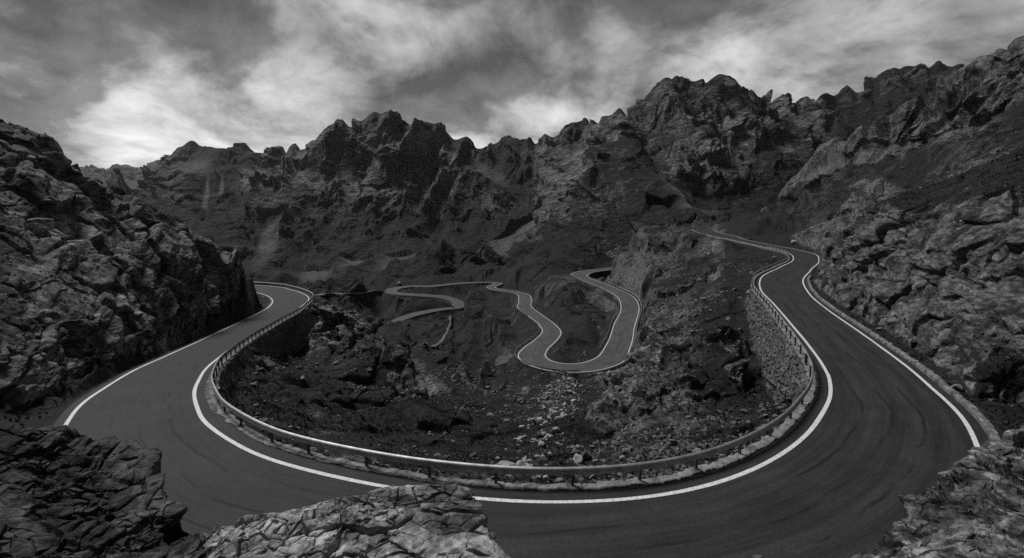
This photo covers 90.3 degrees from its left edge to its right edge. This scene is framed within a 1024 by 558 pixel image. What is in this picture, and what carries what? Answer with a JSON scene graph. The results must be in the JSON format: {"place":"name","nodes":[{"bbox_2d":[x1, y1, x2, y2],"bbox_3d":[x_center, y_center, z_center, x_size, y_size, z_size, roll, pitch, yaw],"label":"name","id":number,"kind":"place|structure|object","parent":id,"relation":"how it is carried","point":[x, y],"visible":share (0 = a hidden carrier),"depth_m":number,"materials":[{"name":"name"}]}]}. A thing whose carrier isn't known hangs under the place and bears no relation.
{"place":"outdoors","nodes":[
{"label":"outdoors","id":0,"kind":"place"},
{"bbox_2d":[79,160,159,188],"bbox_3d":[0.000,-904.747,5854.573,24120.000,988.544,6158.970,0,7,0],"label":"distant mountain","id":1,"kind":"structure","parent":0,"point":[131,175],"depth_m":5431.69,"materials":[{"name":"grey stone"}]},
{"bbox_2d":[0,119,269,428],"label":"hillside","id":2,"kind":"structure","parent":0,"point":[191,273],"depth_m":49.22,"materials":[{"name":"grey stone"}]},
{"bbox_2d":[108,141,322,288],"bbox_3d":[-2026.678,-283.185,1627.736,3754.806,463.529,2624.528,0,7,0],"label":"mountain","id":3,"kind":"structure","parent":0,"point":[260,211],"depth_m":1282.64,"materials":[{"name":"grey stone"}]},
{"bbox_2d":[314,290,382,296],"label":"path","id":4,"kind":"structure","parent":0,"point":[323,294],"depth_m":318.70,"materials":[{"name":"grey asphalt"}]},
{"bbox_2d":[304,109,541,291],"bbox_3d":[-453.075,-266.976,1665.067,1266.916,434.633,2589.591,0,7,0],"label":"mountain","id":5,"kind":"structure","parent":0,"point":[399,198],"depth_m":1159.56,"materials":[{"name":"grey stone"}]},
{"bbox_2d":[431,315,451,348],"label":"path","id":6,"kind":"structure","parent":0,"point":[435,346],"depth_m":233.51,"materials":[{"name":"grey asphalt"}]},
{"bbox_2d":[0,0,1023,169],"label":"sky","id":7,"kind":"structure","parent":0,"point":[121,82],"materials":[{"name":"grey"}]},
{"bbox_2d":[385,267,640,372],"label":"road","id":8,"kind":"structure","parent":0,"point":[617,346],"depth_m":160.94,"materials":[{"name":"grey asphalt"}]},
{"bbox_2d":[225,215,816,484],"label":"valley terrain","id":9,"kind":"structure","parent":0,"point":[646,266],"depth_m":74.50,"materials":[{"name":"grey stone"}]},
{"bbox_2d":[0,424,206,557],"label":"rock outcrop","id":10,"kind":"object","parent":9,"relation":"on","point":[66,491],"visible":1,"depth_m":7.79,"materials":[{"name":"grey stone"}]},
{"bbox_2d":[205,351,239,413],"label":"retaining wall","id":11,"kind":"structure","parent":9,"relation":"on","point":[223,388],"depth_m":37.63,"materials":[{"name":"stone"}]},
{"bbox_2d":[241,300,314,359],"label":"retaining wall","id":12,"kind":"structure","parent":9,"relation":"on","point":[287,332],"depth_m":81.32,"materials":[{"name":"stone"}]},
{"bbox_2d":[328,341,338,350],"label":"boulder","id":13,"kind":"object","parent":9,"relation":"on","point":[333,346],"visible":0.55,"depth_m":77.39,"materials":[{"name":"stone"}]},
{"bbox_2d":[182,483,510,557],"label":"rock outcrop","id":14,"kind":"object","parent":9,"relation":"on","point":[430,521],"visible":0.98,"depth_m":6.44,"materials":[{"name":"grey stone"}]},
{"bbox_2d":[0,117,1023,484],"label":"heath tufts","id":15,"kind":"object","parent":9,"relation":"on","point":[468,459],"visible":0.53,"depth_m":40.15,"materials":[{"name":"grey plant"}]},
{"bbox_2d":[0,72,1023,434],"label":"slope stones","id":16,"kind":"object","parent":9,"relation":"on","point":[912,340],"visible":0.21,"depth_m":45.29,"materials":[{"name":"grey stone"}]},
{"bbox_2d":[208,235,816,491],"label":"stone kerb","id":17,"kind":"structure","parent":9,"relation":"on","point":[781,430],"depth_m":21.00,"materials":[{"name":"grey stone"}]},
{"bbox_2d":[211,282,813,485],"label":"guardrail","id":18,"kind":"object","parent":17,"relation":"on","point":[639,467],"visible":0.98,"depth_m":20.24,"materials":[{"name":"metal"}]},
{"bbox_2d":[752,246,808,363],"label":"guardrail","id":19,"kind":"object","parent":17,"relation":"on","point":[802,347],"visible":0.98,"depth_m":53.49,"materials":[{"name":"metal"}]},
{"bbox_2d":[261,257,763,483],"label":"loose stones","id":20,"kind":"object","parent":9,"relation":"on","point":[545,396],"visible":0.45,"depth_m":67.74,"materials":[{"name":"grey stone"}]},
{"bbox_2d":[517,397,524,403],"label":"boulder","id":21,"kind":"object","parent":9,"relation":"on","point":[521,400],"visible":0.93,"depth_m":80.91,"materials":[{"name":"grey stone"}]},
{"bbox_2d":[491,370,582,479],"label":"stream bed stones","id":22,"kind":"object","parent":9,"relation":"on","point":[523,460],"visible":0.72,"depth_m":51.55,"materials":[{"name":"grey stone"}]},
{"bbox_2d":[514,325,579,371],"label":"guardrail","id":23,"kind":"object","parent":9,"relation":"on","point":[534,365],"visible":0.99,"depth_m":120.77,"materials":[{"name":"metal"}]},
{"bbox_2d":[552,427,559,432],"bbox_3d":[4.185,14.412,48.718,0.671,0.474,0.708,-5,9,-38],"label":"boulder","id":24,"kind":"object","parent":9,"relation":"on","point":[555,429],"visible":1,"depth_m":48.57,"materials":[{"name":"stone"}]},
{"bbox_2d":[572,453,582,463],"bbox_3d":[3.950,10.787,30.479,0.607,0.714,0.896,0,7,0],"label":"boulder","id":25,"kind":"object","parent":9,"relation":"on","point":[577,458],"visible":0.84,"depth_m":30.25,"materials":[{"name":"stone"}]},
{"bbox_2d":[581,450,591,460],"bbox_3d":[4.476,10.600,30.651,0.614,0.660,0.537,0,7,0],"label":"boulder","id":26,"kind":"object","parent":9,"relation":"on","point":[586,454],"visible":0.99,"depth_m":30.43,"materials":[{"name":"grey stone"}]},
{"bbox_2d":[340,140,872,366],"bbox_3d":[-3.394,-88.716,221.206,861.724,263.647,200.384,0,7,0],"label":"valley stones","id":27,"kind":"object","parent":9,"relation":"on","point":[578,288],"visible":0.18,"depth_m":222.39,"materials":[{"name":"grey stone"}]},
{"bbox_2d":[599,298,618,349],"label":"guardrail","id":28,"kind":"object","parent":9,"relation":"on","point":[610,325],"visible":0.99,"depth_m":155.60,"materials":[{"name":"metal"}]},
{"bbox_2d":[605,290,619,304],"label":"retaining wall","id":29,"kind":"structure","parent":9,"relation":"on","point":[616,297],"depth_m":206.20,"materials":[{"name":"stone"}]},
{"bbox_2d":[624,352,633,362],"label":"boulder","id":30,"kind":"object","parent":9,"relation":"on","point":[628,357],"visible":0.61,"depth_m":66.47,"materials":[{"name":"grey stone"}]},
{"bbox_2d":[617,286,641,347],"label":"guardrail","id":31,"kind":"object","parent":9,"relation":"on","point":[640,313],"visible":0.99,"depth_m":180.25,"materials":[{"name":"metal"}]},
{"bbox_2d":[558,399,786,481],"bbox_3d":[11.230,10.240,28.944,15.688,6.742,17.156,0,7,0],"label":"rubble","id":32,"kind":"object","parent":9,"relation":"on","point":[704,432],"visible":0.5,"depth_m":29.80,"materials":[{"name":"grey stone"}]},
{"bbox_2d":[747,286,819,398],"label":"retaining wall","id":33,"kind":"structure","parent":9,"relation":"on","point":[783,367],"depth_m":48.24,"materials":[{"name":"stone"}]},
{"bbox_2d":[807,275,1002,444],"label":"stone kerb","id":34,"kind":"structure","parent":9,"relation":"on","point":[991,432],"depth_m":31.39,"materials":[{"name":"grey stone"}]},
{"bbox_2d":[862,424,1023,557],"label":"rock outcrop","id":35,"kind":"object","parent":9,"relation":"on","point":[971,505],"visible":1,"depth_m":7.35,"materials":[{"name":"grey stone"}]},
{"bbox_2d":[851,554,862,557],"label":"boulder","id":36,"kind":"object","parent":35,"relation":"on","point":[857,556],"visible":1,"depth_m":7.27,"materials":[{"name":"grey stone"}]},
{"bbox_2d":[53,229,989,557],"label":"road","id":37,"kind":"structure","parent":0,"point":[855,449],"depth_m":20.41,"materials":[{"name":"grey asphalt"}]},
{"bbox_2d":[532,61,963,277],"bbox_3d":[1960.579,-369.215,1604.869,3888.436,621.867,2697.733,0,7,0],"label":"mountain","id":38,"kind":"structure","parent":0,"point":[720,146],"depth_m":805.00,"materials":[{"name":"grey stone"}]},
{"bbox_2d":[716,35,1023,437],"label":"hillside","id":39,"kind":"structure","parent":0,"point":[968,267],"depth_m":58.07,"materials":[{"name":"grey stone"}]},
{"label":"ledge terrain","id":40,"kind":"structure","parent":0,"visible":0},
{"bbox_2d":[752,555,765,557],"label":"boulder","id":41,"kind":"object","parent":40,"relation":"on","point":[757,556],"visible":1,"depth_m":7.01,"materials":[{"name":"grey stone"}]}
]}

